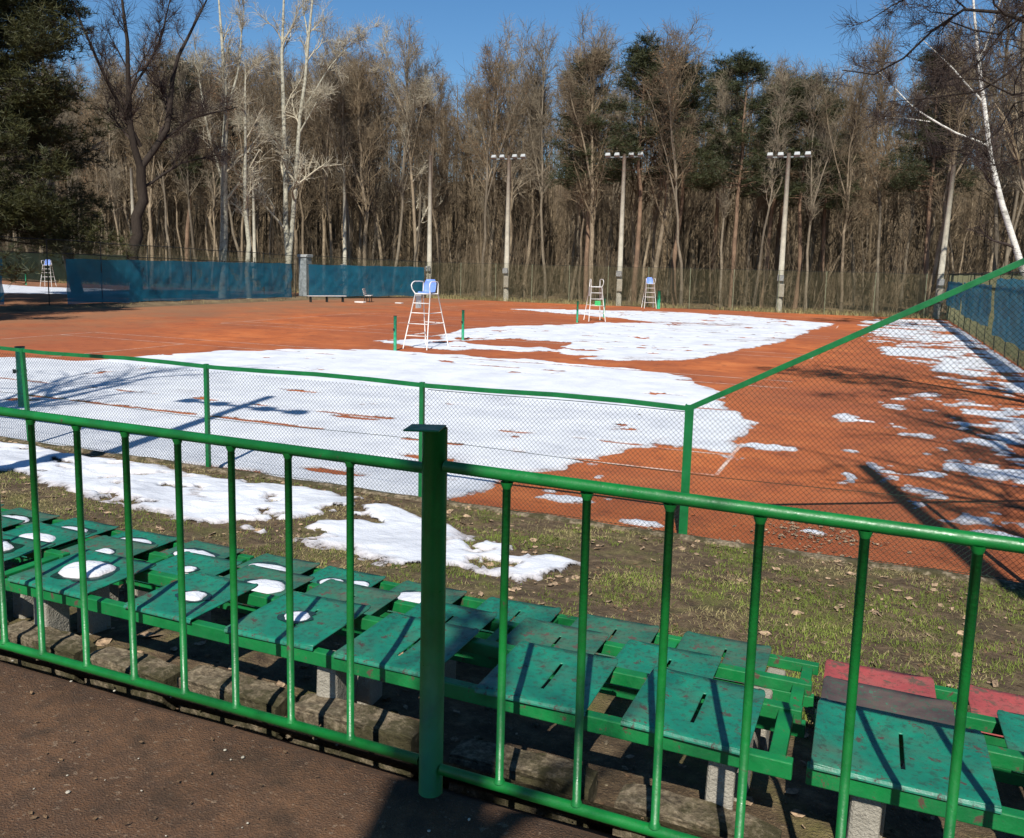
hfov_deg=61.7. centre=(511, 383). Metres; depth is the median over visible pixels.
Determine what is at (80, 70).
bare tree
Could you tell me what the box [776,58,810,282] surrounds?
bare tree
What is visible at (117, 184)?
bare tree
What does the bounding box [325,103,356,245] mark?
bare tree
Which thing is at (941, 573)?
concrete kerb
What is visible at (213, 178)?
bare tree
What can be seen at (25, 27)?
pine tree
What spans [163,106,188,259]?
bare tree
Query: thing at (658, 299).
net post
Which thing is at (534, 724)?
rubble
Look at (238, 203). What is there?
bare tree
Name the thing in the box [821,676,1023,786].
slatted bench
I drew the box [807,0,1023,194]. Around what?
bare tree
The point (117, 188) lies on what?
bare tree
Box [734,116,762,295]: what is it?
bare tree
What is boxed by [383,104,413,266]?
bare tree
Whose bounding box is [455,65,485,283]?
bare tree
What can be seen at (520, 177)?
bare tree
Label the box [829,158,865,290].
bare tree
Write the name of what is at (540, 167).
bare tree
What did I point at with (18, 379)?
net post
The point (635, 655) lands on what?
slatted bench
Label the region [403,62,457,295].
bare tree
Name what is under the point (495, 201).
bare tree
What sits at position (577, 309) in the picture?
net post
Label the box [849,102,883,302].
bare tree
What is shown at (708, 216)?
distant wood
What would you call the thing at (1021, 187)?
bare tree
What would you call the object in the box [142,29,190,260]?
bare tree
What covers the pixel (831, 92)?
bare tree
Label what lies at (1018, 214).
bare tree
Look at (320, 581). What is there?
snow mound
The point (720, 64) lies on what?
pine tree
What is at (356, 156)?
bare tree
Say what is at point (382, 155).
bare tree
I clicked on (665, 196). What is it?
bare tree
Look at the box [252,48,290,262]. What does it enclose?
bare tree
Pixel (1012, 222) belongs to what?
bare tree
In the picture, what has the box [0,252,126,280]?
fence
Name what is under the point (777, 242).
pine tree
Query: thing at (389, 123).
bare tree
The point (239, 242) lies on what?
bare tree
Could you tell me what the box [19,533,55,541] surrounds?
snow mound
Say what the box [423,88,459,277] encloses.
bare tree
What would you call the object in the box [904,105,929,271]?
bare tree
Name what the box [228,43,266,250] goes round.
bare tree
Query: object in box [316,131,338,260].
bare tree
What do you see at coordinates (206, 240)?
bare tree
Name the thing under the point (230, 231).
bare tree
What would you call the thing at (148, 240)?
bare tree
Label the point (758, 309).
dry grass
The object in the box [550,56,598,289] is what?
bare tree
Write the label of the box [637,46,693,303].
bare tree
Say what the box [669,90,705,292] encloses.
bare tree
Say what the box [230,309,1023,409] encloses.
court snow
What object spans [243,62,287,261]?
bare tree
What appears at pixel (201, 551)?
snow mound
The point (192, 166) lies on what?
bare tree
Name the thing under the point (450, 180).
bare tree
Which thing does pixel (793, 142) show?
pine tree
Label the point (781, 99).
bare tree
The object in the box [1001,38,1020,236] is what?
bare tree
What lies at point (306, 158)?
bare tree
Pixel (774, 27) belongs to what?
sky
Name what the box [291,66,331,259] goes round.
bare tree
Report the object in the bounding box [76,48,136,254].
bare tree
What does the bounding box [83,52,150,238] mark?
bare tree
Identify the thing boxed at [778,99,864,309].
pine tree
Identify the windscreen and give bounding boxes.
[0,258,3,304]
[66,259,291,303]
[308,264,423,296]
[946,281,962,309]
[961,282,991,325]
[992,278,1023,350]
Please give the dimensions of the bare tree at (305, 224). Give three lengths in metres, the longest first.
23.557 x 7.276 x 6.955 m
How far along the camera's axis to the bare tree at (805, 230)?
80.78 m
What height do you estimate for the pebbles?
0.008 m
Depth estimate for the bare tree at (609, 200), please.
76.97 m
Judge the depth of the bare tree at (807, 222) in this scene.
69.35 m
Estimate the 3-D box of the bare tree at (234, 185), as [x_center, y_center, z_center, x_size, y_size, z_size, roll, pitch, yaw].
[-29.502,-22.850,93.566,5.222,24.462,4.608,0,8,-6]
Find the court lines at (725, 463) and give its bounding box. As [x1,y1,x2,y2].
[7,332,791,475]
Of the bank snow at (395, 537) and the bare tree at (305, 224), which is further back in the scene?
the bare tree at (305, 224)
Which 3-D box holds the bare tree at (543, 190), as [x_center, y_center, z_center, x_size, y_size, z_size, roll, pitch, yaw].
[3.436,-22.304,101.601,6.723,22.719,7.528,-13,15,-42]
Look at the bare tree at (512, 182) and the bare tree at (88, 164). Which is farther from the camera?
the bare tree at (88, 164)
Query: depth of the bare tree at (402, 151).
106.35 m
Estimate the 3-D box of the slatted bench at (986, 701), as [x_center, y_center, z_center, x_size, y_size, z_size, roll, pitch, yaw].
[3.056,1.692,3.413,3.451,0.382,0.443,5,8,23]
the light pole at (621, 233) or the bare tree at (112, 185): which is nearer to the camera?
the light pole at (621, 233)
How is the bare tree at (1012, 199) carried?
on the ground at (598, 826)
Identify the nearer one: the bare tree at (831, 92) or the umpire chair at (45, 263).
the umpire chair at (45, 263)
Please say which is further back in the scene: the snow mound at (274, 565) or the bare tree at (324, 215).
the bare tree at (324, 215)
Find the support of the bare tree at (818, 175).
on the ground at (598, 826)
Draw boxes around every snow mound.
[3,539,23,553]
[4,514,31,524]
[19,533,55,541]
[50,560,119,581]
[62,526,96,533]
[95,548,115,553]
[120,536,156,543]
[171,548,219,556]
[175,591,211,601]
[177,566,198,572]
[243,562,285,570]
[244,579,285,593]
[277,610,315,623]
[316,577,345,583]
[354,580,369,585]
[396,590,420,602]
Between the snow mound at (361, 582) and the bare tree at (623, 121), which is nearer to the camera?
the snow mound at (361, 582)
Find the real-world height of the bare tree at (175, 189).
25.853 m
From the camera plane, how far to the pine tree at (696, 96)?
64.91 m
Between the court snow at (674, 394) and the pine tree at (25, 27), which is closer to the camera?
the court snow at (674, 394)
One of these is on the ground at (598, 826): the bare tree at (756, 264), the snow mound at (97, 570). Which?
the bare tree at (756, 264)
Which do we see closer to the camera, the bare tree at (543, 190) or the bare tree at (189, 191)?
the bare tree at (189, 191)
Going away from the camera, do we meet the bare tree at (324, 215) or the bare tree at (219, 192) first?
the bare tree at (324, 215)
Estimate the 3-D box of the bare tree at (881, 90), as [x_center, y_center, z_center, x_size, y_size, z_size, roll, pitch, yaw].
[25.349,-14.591,61.310,5.893,19.324,4.186,7,10,36]
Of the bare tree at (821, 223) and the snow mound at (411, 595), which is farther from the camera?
the bare tree at (821, 223)
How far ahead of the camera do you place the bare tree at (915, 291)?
78.67 m
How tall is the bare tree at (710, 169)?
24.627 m
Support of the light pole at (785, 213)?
on the ground at (598, 826)
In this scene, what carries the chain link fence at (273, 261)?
on the ground at (598, 826)
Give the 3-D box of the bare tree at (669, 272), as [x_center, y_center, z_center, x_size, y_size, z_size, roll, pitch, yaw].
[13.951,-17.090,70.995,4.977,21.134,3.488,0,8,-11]
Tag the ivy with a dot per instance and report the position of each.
(996, 340)
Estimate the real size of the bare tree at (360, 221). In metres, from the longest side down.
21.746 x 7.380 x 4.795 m
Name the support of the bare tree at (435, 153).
on the ground at (598, 826)
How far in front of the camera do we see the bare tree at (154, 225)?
117.82 m
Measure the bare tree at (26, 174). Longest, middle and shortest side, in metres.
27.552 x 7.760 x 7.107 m
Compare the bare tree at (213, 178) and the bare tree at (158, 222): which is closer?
the bare tree at (213, 178)
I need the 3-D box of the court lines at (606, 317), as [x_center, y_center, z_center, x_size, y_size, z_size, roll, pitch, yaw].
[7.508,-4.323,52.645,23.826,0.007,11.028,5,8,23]
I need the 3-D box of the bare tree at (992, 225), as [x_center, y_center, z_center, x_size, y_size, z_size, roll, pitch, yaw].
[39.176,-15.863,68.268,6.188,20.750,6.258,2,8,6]
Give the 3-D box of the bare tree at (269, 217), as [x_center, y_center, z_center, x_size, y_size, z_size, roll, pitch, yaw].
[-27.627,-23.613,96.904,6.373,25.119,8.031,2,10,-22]
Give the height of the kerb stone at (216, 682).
0.181 m
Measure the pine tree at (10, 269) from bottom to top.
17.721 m
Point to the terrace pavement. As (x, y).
(293, 796)
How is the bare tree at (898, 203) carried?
on the ground at (598, 826)
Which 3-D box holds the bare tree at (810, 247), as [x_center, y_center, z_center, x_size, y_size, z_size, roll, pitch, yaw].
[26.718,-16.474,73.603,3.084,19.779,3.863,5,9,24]
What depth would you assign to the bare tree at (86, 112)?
86.00 m
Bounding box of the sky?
[5,0,1021,181]
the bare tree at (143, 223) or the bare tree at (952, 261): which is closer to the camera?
the bare tree at (952, 261)
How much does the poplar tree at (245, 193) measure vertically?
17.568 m
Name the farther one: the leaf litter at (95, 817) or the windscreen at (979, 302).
the windscreen at (979, 302)
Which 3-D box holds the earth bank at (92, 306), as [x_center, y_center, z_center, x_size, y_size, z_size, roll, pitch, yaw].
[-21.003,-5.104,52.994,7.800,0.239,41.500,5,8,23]
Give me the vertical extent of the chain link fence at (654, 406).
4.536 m
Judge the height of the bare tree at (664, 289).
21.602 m
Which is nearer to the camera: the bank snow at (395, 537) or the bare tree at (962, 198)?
the bank snow at (395, 537)
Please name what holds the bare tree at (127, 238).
on the ground at (598, 826)
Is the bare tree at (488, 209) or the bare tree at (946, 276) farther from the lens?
the bare tree at (488, 209)
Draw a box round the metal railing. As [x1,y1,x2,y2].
[0,407,1023,837]
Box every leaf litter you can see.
[13,683,643,831]
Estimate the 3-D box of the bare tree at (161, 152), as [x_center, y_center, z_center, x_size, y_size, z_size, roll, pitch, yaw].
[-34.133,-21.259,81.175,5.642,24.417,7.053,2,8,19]
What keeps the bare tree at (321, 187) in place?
on the ground at (598, 826)
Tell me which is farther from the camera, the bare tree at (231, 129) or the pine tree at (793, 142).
the bare tree at (231, 129)
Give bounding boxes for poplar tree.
[180,0,276,261]
[218,44,277,298]
[231,0,389,289]
[366,19,442,265]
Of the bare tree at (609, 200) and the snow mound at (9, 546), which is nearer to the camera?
the snow mound at (9, 546)
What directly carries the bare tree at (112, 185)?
on the ground at (598, 826)
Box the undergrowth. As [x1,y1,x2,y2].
[0,197,1023,315]
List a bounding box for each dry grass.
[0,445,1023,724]
[9,296,362,309]
[58,279,948,318]
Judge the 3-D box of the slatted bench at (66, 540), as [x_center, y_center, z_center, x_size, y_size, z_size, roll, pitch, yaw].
[-3.603,1.058,5.431,3.450,0.440,0.444,5,8,23]
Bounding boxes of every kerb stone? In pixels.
[0,620,96,683]
[85,647,180,709]
[177,665,295,739]
[290,693,418,777]
[449,738,597,827]
[612,784,781,837]
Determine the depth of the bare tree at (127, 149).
92.94 m
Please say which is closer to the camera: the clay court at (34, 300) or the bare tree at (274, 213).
the clay court at (34, 300)
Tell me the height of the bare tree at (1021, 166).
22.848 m
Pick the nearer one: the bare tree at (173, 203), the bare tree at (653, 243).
the bare tree at (653, 243)
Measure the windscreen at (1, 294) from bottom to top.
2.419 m
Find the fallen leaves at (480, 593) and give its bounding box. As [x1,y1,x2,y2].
[0,441,1023,837]
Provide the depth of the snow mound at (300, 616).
3.52 m
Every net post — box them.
[12,346,24,406]
[393,316,396,350]
[461,310,464,339]
[576,301,578,322]
[657,291,660,308]
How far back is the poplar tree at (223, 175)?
58.33 m
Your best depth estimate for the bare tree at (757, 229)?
91.34 m
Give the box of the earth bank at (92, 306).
[0,296,396,311]
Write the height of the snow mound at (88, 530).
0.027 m
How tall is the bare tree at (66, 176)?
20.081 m
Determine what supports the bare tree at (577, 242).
on the ground at (598, 826)
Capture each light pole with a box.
[130,168,133,213]
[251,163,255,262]
[341,168,346,264]
[425,155,431,297]
[491,154,525,300]
[605,152,643,305]
[767,151,810,311]
[932,165,956,318]
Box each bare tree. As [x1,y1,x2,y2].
[0,72,28,249]
[0,83,35,251]
[0,96,16,250]
[9,92,34,251]
[14,60,75,251]
[35,59,87,251]
[37,64,98,198]
[46,52,97,253]
[49,105,86,248]
[50,112,85,253]
[71,0,242,302]
[71,92,116,249]
[74,88,109,251]
[75,82,112,252]
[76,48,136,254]
[80,60,138,253]
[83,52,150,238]
[84,152,110,241]
[86,70,142,247]
[87,52,148,259]
[87,56,127,254]
[87,68,134,243]
[88,61,129,251]
[91,86,107,252]
[100,122,127,252]
[114,30,184,260]
[116,45,187,260]
[119,89,174,260]
[121,85,173,260]
[122,84,149,255]
[128,79,175,259]
[128,127,146,253]
[141,33,207,261]
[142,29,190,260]
[145,16,190,260]
[145,85,169,260]
[147,151,164,253]
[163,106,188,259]
[164,60,226,239]
[168,178,183,253]
[171,82,235,261]
[172,80,201,244]
[172,117,193,260]
[175,44,243,260]
[178,61,209,261]
[179,46,217,259]
[189,41,238,260]
[194,61,230,258]
[203,34,269,260]
[204,60,255,254]
[209,120,242,248]
[216,43,265,258]
[227,68,258,253]
[228,42,269,259]
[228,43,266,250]
[228,62,260,256]
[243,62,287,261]
[243,70,280,260]
[246,33,303,261]
[246,69,288,248]
[249,64,314,271]
[250,71,288,257]
[251,37,318,280]
[251,106,264,261]
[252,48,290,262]
[259,82,280,252]
[260,74,324,289]
[270,41,342,253]
[274,79,289,244]
[285,41,340,264]
[285,49,334,198]
[287,51,325,262]
[288,117,328,263]
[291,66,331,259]
[298,10,365,264]
[301,47,353,264]
[312,70,342,259]
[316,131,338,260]
[323,29,398,265]
[325,37,370,264]
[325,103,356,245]
[332,58,386,265]
[336,27,375,264]
[339,42,391,265]
[341,50,391,259]
[349,85,385,265]
[352,45,402,265]
[352,70,387,265]
[355,84,394,262]
[359,60,401,261]
[372,101,393,212]
[373,43,449,266]
[375,12,450,266]
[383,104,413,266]
[390,66,433,231]
[393,60,438,259]
[396,46,446,296]
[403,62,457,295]
[406,95,454,248]
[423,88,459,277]
[426,101,471,279]
[428,37,459,293]
[432,70,492,289]
[435,115,462,286]
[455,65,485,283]
[455,82,492,274]
[459,34,533,296]
[461,79,499,292]
[464,27,525,295]
[471,62,529,293]
[480,12,546,262]
[489,70,526,214]
[492,18,543,294]
[501,77,532,285]
[502,15,570,298]
[509,32,588,296]
[510,82,555,247]
[513,73,545,293]
[516,92,560,285]
[516,108,563,289]
[526,40,603,290]
[544,3,612,299]
[546,22,624,302]
[548,45,575,271]
[549,60,623,294]
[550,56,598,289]
[557,9,627,300]
[559,13,625,186]
[562,94,595,292]
[595,78,615,292]
[596,88,636,298]
[597,78,644,299]
[601,39,657,301]
[603,85,635,273]
[606,85,636,295]
[619,21,698,300]
[631,8,718,305]
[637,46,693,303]
[638,16,703,305]
[641,117,669,277]
[663,174,679,292]
[665,46,709,302]
[668,90,715,298]
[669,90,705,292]
[696,87,731,230]
[704,83,762,236]
[705,63,764,307]
[705,94,733,269]
[712,76,756,296]
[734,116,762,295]
[739,55,803,306]
[741,60,799,304]
[744,79,788,287]
[752,51,808,310]
[754,51,791,303]
[755,57,814,305]
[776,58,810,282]
[787,133,815,300]
[794,56,858,311]
[796,109,836,306]
[803,88,858,301]
[804,63,835,281]
[806,94,846,308]
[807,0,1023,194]
[808,42,885,312]
[808,74,841,279]
[819,50,885,306]
[827,38,913,313]
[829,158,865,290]
[842,105,882,301]
[846,98,891,308]
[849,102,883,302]
[858,0,904,311]
[876,72,949,307]
[880,83,917,302]
[883,90,921,300]
[885,57,922,299]
[903,99,963,305]
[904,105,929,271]
[905,38,982,315]
[907,60,971,295]
[916,95,971,310]
[920,92,966,272]
[923,0,1020,317]
[939,0,1023,312]
[951,101,973,244]
[954,88,1008,272]
[969,62,1023,271]
[971,27,1023,275]
[986,28,1023,194]
[991,1,1023,180]
[999,98,1023,276]
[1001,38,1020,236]
[1003,72,1023,259]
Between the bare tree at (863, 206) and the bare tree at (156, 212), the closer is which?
the bare tree at (863, 206)
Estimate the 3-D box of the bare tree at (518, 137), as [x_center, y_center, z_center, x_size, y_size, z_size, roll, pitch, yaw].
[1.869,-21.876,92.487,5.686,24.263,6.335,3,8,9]
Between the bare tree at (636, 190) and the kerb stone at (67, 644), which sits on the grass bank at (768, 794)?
the kerb stone at (67, 644)
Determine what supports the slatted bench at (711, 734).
on the grass bank at (768, 794)
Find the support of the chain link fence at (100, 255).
on the ground at (598, 826)
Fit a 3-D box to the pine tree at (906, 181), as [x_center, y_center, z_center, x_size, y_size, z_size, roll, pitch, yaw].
[28.334,-13.502,57.651,7.421,18.214,7.460,2,8,9]
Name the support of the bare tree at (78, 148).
on the ground at (598, 826)
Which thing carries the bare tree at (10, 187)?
on the ground at (598, 826)
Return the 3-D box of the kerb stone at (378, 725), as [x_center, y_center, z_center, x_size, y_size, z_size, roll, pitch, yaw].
[-0.578,1.303,3.187,0.520,0.182,0.141,5,9,22]
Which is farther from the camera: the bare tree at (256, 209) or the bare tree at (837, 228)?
the bare tree at (256, 209)
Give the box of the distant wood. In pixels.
[0,22,1023,306]
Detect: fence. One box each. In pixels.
[0,236,295,305]
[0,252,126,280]
[0,258,1023,582]
[18,252,419,291]
[306,255,425,297]
[427,262,1020,317]
[946,271,1023,367]
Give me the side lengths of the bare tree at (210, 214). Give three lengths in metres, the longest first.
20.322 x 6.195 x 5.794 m
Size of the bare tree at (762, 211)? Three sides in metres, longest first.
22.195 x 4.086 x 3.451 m
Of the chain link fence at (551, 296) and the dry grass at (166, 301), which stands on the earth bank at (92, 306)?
the dry grass at (166, 301)
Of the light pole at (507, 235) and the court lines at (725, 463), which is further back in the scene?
the light pole at (507, 235)
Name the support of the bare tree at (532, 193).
on the ground at (598, 826)
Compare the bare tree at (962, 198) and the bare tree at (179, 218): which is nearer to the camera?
the bare tree at (962, 198)
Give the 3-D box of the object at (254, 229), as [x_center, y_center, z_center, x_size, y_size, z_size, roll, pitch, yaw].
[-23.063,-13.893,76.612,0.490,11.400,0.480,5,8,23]
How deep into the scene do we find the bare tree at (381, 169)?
92.91 m
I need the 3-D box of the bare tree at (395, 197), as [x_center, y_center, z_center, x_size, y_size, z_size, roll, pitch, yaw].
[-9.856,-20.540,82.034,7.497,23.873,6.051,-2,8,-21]
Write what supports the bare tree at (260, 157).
on the ground at (598, 826)
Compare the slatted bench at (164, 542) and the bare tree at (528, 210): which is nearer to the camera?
the slatted bench at (164, 542)
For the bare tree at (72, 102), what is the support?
on the ground at (598, 826)
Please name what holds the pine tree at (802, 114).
on the ground at (598, 826)
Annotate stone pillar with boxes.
[297,254,312,295]
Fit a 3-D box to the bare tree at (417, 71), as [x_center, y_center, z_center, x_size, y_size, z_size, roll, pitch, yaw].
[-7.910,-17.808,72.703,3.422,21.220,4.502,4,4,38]
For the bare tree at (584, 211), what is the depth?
65.65 m
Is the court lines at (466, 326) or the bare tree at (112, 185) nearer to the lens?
the court lines at (466, 326)
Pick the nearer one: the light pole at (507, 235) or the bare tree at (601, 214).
the light pole at (507, 235)
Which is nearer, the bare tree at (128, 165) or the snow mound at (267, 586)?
the snow mound at (267, 586)
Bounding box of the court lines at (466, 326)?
[226,313,829,358]
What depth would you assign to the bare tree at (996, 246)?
54.01 m
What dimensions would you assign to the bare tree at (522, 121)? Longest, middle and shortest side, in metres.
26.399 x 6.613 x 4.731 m
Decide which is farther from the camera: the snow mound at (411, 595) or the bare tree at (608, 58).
the bare tree at (608, 58)
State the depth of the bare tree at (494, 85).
71.04 m
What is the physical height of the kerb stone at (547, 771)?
0.186 m
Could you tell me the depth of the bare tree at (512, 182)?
72.81 m
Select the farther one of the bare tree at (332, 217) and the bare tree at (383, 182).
the bare tree at (332, 217)
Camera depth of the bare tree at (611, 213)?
74.83 m
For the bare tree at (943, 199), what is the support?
on the ground at (598, 826)
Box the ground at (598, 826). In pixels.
[0,278,991,834]
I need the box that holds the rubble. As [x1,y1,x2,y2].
[12,607,1017,836]
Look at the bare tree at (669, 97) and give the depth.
60.71 m
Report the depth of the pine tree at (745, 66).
62.38 m
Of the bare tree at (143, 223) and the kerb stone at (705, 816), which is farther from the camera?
the bare tree at (143, 223)
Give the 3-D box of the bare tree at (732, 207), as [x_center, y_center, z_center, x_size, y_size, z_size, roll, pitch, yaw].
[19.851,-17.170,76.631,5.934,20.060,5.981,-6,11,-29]
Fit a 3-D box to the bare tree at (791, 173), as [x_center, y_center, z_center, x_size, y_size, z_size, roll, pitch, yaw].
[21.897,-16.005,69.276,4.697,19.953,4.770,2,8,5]
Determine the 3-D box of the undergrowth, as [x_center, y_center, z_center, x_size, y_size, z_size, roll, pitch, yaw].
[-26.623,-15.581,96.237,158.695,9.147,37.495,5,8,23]
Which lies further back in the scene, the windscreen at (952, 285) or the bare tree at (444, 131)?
the bare tree at (444, 131)
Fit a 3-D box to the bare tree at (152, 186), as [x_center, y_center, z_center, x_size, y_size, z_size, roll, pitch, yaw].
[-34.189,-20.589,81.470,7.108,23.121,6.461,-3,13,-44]
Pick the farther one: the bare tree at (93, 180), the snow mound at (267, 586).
the bare tree at (93, 180)
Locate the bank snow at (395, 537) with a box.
[0,441,579,581]
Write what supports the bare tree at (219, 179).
on the ground at (598, 826)
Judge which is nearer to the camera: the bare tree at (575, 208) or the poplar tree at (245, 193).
the poplar tree at (245, 193)
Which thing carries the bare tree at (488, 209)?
on the ground at (598, 826)
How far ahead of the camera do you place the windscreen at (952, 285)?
48.85 m
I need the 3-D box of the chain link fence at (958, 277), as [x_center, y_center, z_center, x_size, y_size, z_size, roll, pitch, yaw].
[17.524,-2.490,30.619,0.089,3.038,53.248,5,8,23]
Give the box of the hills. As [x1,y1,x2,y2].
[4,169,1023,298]
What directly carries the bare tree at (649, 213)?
on the ground at (598, 826)
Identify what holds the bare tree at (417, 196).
on the ground at (598, 826)
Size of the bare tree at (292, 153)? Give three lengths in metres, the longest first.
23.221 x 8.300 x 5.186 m
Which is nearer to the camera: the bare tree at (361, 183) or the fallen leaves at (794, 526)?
the fallen leaves at (794, 526)
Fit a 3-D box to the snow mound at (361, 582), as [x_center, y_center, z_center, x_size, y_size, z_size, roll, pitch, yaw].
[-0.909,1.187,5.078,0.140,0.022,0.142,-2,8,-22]
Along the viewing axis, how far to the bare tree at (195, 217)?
105.94 m
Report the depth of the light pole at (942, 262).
55.28 m
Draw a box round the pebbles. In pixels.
[11,660,470,835]
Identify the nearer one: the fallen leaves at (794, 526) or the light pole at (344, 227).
the fallen leaves at (794, 526)
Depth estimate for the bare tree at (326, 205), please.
93.09 m
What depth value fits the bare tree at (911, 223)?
72.86 m
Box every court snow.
[0,350,1023,537]
[2,284,66,293]
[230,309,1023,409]
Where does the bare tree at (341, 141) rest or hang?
on the ground at (598, 826)
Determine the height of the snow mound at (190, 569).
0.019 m
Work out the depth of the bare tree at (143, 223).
112.03 m
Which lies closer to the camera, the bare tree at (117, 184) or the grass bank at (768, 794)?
the grass bank at (768, 794)
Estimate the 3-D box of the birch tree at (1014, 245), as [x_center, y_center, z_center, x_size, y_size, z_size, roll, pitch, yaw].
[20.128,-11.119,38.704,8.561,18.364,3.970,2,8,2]
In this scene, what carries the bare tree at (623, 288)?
on the ground at (598, 826)
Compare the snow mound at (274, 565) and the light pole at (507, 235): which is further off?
the light pole at (507, 235)
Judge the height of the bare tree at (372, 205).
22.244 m
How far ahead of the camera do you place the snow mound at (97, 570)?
3.94 m
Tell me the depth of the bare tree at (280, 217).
92.48 m
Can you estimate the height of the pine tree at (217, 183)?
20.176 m
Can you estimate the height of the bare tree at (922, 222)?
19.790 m
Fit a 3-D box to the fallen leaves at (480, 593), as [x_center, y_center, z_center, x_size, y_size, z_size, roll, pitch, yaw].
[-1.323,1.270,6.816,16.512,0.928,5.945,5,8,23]
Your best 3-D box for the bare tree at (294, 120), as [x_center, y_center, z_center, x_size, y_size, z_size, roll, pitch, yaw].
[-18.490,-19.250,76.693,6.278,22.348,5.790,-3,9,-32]
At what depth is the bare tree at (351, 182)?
78.67 m
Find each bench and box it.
[1,504,253,575]
[2,516,172,602]
[2,533,69,618]
[5,549,802,810]
[126,551,811,751]
[220,553,818,707]
[309,296,343,301]
[362,288,372,301]
[805,698,1023,837]
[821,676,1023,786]
[823,659,1023,747]
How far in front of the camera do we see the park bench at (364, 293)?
59.27 m
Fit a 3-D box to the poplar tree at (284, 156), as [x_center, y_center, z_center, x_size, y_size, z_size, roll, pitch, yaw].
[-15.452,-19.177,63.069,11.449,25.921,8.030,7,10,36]
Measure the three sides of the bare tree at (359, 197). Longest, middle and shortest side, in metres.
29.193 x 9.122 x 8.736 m
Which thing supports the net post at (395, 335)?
on the ground at (598, 826)
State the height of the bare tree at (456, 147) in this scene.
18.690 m
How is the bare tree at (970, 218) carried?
on the ground at (598, 826)
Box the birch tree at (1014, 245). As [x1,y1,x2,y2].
[855,0,1023,277]
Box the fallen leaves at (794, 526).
[627,515,1023,582]
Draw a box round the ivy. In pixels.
[953,316,1023,365]
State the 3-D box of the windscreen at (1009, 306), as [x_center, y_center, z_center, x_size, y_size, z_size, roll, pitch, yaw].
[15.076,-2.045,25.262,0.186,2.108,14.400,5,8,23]
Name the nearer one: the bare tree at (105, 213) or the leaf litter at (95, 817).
the leaf litter at (95, 817)
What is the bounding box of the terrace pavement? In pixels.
[0,661,620,837]
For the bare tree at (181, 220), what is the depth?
115.77 m
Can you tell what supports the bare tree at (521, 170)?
on the ground at (598, 826)
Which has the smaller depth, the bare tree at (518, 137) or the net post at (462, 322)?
the net post at (462, 322)
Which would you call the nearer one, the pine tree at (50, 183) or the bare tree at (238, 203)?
the pine tree at (50, 183)
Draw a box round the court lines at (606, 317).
[437,303,837,327]
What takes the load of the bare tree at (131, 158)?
on the ground at (598, 826)
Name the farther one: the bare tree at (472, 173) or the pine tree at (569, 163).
the bare tree at (472, 173)
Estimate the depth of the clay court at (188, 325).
19.30 m
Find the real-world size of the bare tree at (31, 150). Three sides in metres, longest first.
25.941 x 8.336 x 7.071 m
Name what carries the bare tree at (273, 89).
on the ground at (598, 826)
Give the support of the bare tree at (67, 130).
on the ground at (598, 826)
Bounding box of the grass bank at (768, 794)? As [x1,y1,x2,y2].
[0,440,1023,837]
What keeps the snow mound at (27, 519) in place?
on the slatted bench at (164, 542)
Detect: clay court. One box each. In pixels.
[0,297,1023,582]
[1,281,298,305]
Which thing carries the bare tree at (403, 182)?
on the ground at (598, 826)
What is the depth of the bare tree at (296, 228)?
79.26 m
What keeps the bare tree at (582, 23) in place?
on the ground at (598, 826)
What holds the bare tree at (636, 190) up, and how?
on the ground at (598, 826)
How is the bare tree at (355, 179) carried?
on the ground at (598, 826)
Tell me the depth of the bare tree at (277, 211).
111.19 m
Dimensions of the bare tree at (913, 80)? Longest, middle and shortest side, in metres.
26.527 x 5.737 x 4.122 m
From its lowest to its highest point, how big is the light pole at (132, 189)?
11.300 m
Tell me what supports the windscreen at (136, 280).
attached to the chain link fence at (100, 255)
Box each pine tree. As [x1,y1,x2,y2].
[0,0,146,265]
[0,209,47,302]
[1,52,107,268]
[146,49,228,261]
[177,80,265,223]
[542,52,637,301]
[576,28,692,304]
[642,51,729,305]
[679,52,757,303]
[688,46,790,307]
[730,77,827,307]
[734,63,817,304]
[759,70,850,309]
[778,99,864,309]
[876,46,988,314]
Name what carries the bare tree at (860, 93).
on the ground at (598, 826)
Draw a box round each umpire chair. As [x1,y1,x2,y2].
[40,260,55,286]
[402,279,448,349]
[583,279,605,321]
[641,277,656,308]
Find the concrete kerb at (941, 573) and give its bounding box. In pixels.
[0,436,1023,588]
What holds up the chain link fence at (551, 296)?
on the ground at (598, 826)
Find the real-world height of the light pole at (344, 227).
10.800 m
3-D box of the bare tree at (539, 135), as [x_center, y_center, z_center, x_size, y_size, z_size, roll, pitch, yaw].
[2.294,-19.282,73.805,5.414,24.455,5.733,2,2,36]
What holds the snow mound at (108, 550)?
on the slatted bench at (66, 540)
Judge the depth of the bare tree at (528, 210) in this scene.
81.34 m
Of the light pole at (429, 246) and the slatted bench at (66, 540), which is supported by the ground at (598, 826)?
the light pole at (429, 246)
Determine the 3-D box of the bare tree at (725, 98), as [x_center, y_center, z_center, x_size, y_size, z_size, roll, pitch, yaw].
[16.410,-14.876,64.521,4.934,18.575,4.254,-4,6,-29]
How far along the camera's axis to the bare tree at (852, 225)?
70.49 m
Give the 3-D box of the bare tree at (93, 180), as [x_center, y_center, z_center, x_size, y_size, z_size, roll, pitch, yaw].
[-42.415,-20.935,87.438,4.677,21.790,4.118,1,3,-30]

